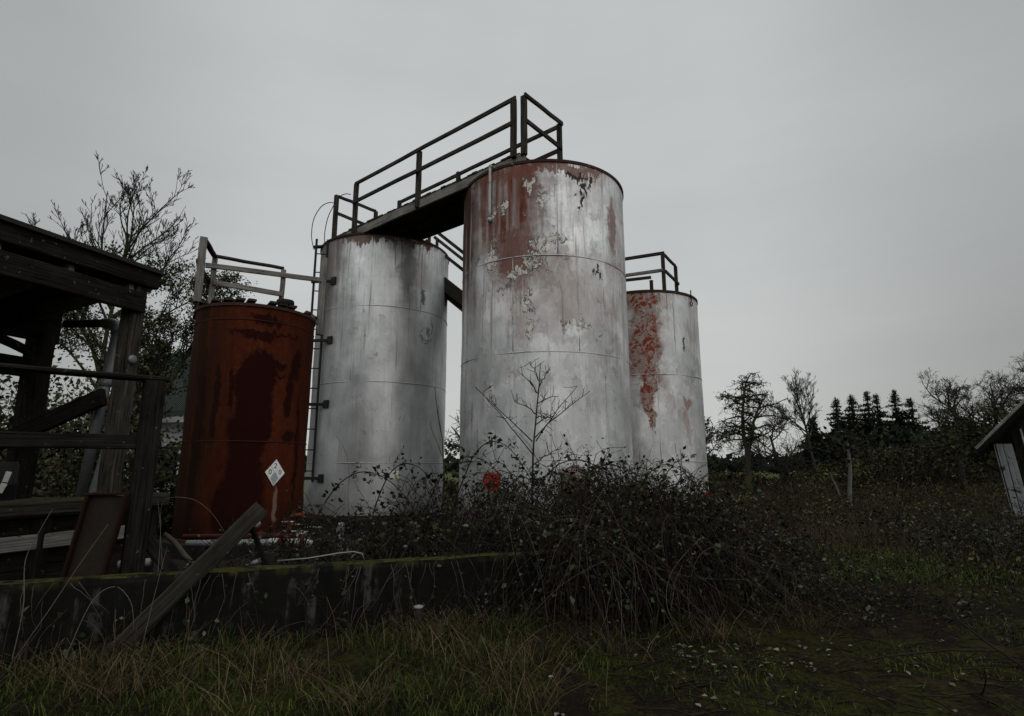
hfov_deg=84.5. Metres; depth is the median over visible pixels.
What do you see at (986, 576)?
grass clearing
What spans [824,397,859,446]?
fir tree
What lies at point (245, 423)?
storage tank
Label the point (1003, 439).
leaning shed
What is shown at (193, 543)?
white pipe run
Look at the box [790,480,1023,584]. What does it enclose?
bramble thicket
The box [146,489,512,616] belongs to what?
bramble thicket
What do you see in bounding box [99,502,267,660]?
leaning plank
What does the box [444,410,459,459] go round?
bare tree
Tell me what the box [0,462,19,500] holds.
plastic drum
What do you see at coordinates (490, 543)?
concrete plinth
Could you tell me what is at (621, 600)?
dry cane
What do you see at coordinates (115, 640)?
dead stalks
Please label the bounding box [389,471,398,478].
label
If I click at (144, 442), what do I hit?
dock railing
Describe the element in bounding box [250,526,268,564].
prop stick
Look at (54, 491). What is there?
ivy shrub
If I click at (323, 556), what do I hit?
bent conduit
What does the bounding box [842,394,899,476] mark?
fir tree
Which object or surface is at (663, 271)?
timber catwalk
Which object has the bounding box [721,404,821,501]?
bare tree
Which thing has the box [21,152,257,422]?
mossy tree
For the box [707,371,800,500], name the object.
bare tree
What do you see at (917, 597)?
creeping brambles
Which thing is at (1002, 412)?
bare tree
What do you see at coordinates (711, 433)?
bare tree
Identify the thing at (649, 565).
dry cane
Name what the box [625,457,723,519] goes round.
bramble cane
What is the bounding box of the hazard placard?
[265,459,283,485]
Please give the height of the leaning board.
1.363 m
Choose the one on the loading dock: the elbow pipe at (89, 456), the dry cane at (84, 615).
the elbow pipe at (89, 456)
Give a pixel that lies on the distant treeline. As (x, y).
(711, 466)
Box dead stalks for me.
[0,576,570,687]
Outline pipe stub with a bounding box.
[414,605,422,632]
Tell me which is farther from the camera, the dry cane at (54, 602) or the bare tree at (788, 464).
the bare tree at (788, 464)
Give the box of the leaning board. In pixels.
[88,449,101,492]
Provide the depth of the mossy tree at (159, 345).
18.89 m
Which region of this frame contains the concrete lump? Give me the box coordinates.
[261,552,274,564]
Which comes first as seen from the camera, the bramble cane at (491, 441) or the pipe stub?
the pipe stub
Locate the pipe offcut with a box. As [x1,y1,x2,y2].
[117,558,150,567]
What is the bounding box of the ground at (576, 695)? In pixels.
[0,469,1023,715]
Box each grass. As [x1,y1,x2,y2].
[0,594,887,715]
[745,518,1012,575]
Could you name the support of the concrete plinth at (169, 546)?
on the tank yard slab at (181, 564)
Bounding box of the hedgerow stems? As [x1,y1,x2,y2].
[444,439,1023,502]
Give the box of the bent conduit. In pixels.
[277,551,364,561]
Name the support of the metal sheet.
on the ground at (576, 695)
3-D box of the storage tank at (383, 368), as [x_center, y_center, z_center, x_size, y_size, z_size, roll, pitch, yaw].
[-3.350,0.488,14.408,3.400,6.670,3.400,0,-11,0]
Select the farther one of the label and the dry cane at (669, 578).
the label
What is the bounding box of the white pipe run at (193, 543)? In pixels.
[185,535,325,564]
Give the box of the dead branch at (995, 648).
[945,592,1023,666]
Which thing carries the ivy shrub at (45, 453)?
on the ground at (576, 695)
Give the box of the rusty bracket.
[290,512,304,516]
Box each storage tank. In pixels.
[171,298,315,542]
[302,232,448,517]
[458,159,635,533]
[626,289,712,505]
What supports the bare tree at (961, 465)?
on the ground at (576, 695)
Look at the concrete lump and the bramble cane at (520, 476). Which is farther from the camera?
the bramble cane at (520, 476)
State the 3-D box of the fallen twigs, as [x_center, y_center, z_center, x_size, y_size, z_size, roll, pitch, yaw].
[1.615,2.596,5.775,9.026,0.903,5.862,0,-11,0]
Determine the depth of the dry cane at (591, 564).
5.56 m
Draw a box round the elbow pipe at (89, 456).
[62,318,118,496]
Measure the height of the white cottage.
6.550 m
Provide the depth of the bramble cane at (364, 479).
7.42 m
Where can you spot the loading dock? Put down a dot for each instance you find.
(22, 520)
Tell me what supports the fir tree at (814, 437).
on the ground at (576, 695)
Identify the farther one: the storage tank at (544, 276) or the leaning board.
the storage tank at (544, 276)
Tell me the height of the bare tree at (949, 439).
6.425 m
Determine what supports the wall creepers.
attached to the containment wall
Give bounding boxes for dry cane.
[2,525,107,676]
[8,509,52,676]
[59,586,133,671]
[141,548,166,648]
[158,506,160,568]
[160,497,222,568]
[503,504,547,619]
[527,519,608,632]
[557,535,743,579]
[615,558,621,632]
[666,538,699,642]
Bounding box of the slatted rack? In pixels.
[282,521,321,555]
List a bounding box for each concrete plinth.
[162,538,296,559]
[301,510,448,533]
[450,524,598,552]
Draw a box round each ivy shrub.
[0,344,182,497]
[1,452,172,538]
[36,399,182,531]
[122,468,177,536]
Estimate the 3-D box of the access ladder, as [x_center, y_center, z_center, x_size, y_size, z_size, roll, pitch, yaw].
[-4.596,-0.706,13.525,0.957,7.202,0.724,0,-11,0]
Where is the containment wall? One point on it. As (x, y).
(276, 583)
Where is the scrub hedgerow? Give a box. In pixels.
[444,441,1022,501]
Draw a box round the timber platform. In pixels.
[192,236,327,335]
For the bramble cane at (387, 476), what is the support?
attached to the bramble thicket at (419, 538)
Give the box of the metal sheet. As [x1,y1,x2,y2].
[60,492,131,576]
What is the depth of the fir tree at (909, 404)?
73.73 m
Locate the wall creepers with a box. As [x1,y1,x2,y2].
[0,555,671,671]
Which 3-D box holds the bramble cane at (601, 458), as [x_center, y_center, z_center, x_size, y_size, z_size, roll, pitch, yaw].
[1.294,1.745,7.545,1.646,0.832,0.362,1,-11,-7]
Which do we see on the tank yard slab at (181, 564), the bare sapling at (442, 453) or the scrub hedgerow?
the bare sapling at (442, 453)
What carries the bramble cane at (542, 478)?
attached to the bramble thicket at (419, 538)
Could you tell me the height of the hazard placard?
0.429 m
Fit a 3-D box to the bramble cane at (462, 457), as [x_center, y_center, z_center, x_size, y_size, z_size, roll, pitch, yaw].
[-0.623,1.815,7.588,1.385,1.330,0.296,1,-11,-7]
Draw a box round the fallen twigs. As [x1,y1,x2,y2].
[258,553,1023,715]
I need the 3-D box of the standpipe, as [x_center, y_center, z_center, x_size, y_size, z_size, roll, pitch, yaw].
[-2.172,2.572,7.142,0.130,0.951,0.088,0,-11,0]
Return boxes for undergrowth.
[657,477,1023,581]
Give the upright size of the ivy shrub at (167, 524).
2.360 m
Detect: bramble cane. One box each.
[302,464,421,548]
[367,453,449,537]
[420,443,513,523]
[449,432,537,525]
[498,470,564,518]
[522,454,629,517]
[554,457,666,513]
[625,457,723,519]
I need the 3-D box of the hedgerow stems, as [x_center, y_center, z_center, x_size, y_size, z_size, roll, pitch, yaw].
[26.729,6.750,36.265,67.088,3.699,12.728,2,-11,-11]
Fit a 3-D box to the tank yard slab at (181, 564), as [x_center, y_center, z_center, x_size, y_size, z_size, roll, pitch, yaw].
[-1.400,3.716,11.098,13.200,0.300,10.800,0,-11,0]
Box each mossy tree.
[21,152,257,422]
[60,269,244,477]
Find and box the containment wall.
[0,548,723,670]
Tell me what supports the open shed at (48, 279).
on the loading dock
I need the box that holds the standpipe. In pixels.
[337,522,344,555]
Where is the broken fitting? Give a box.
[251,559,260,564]
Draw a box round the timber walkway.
[331,92,562,239]
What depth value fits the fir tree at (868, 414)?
74.76 m
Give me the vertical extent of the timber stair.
3.156 m
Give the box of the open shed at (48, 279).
[0,214,163,498]
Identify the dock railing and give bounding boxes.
[0,363,179,573]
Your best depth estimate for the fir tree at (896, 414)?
74.67 m
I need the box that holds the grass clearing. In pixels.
[764,536,1023,585]
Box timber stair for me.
[425,233,462,311]
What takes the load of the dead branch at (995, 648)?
on the ground at (576, 695)
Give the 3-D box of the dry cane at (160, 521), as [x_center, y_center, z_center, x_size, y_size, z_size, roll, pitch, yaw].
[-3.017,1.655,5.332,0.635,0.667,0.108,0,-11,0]
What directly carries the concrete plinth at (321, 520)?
on the tank yard slab at (181, 564)
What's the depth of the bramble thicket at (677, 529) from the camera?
5.79 m
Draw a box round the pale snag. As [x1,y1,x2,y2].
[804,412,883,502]
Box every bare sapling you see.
[430,388,493,552]
[475,358,589,539]
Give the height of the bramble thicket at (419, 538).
2.615 m
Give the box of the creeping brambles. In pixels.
[697,504,1023,646]
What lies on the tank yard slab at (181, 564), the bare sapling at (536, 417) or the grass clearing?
the bare sapling at (536, 417)
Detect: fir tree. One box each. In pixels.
[791,417,841,477]
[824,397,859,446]
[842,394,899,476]
[856,391,882,462]
[870,394,890,430]
[881,389,915,431]
[899,397,930,432]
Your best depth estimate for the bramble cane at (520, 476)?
7.55 m
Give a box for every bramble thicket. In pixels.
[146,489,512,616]
[160,428,794,621]
[439,432,950,669]
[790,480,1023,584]
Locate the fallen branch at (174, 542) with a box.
[163,532,194,564]
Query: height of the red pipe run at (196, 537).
0.894 m
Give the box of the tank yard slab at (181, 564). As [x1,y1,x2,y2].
[153,517,475,571]
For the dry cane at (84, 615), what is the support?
on the ground at (576, 695)
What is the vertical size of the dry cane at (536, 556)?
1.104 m
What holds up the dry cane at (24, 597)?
on the ground at (576, 695)
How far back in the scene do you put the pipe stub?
5.57 m
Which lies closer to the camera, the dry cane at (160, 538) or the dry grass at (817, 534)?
the dry cane at (160, 538)
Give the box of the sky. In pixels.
[0,0,1023,463]
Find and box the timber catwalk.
[625,251,679,290]
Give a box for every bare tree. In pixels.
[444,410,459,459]
[704,416,730,466]
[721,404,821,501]
[760,370,821,469]
[913,364,1023,491]
[913,367,1001,493]
[976,352,1023,435]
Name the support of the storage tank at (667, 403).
on the concrete plinth
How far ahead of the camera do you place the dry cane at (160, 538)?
5.28 m
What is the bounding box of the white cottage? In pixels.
[80,353,190,504]
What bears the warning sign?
attached to the storage tank at (544, 276)
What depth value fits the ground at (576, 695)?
4.37 m
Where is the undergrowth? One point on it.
(889, 496)
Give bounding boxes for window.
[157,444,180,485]
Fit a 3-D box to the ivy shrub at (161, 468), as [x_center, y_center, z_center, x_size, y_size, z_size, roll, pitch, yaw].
[-8.033,2.465,12.242,4.750,3.724,3.852,-6,-13,30]
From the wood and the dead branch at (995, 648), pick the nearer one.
the dead branch at (995, 648)
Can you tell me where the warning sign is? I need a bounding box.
[484,473,499,489]
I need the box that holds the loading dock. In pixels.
[0,492,168,580]
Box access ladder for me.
[304,193,350,482]
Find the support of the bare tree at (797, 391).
on the ground at (576, 695)
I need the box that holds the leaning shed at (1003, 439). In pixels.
[974,399,1023,526]
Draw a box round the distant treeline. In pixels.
[53,453,795,472]
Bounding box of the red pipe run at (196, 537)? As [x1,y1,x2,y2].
[182,522,306,564]
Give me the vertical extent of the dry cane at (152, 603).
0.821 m
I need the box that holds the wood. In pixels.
[773,423,995,480]
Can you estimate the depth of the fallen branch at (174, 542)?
7.33 m

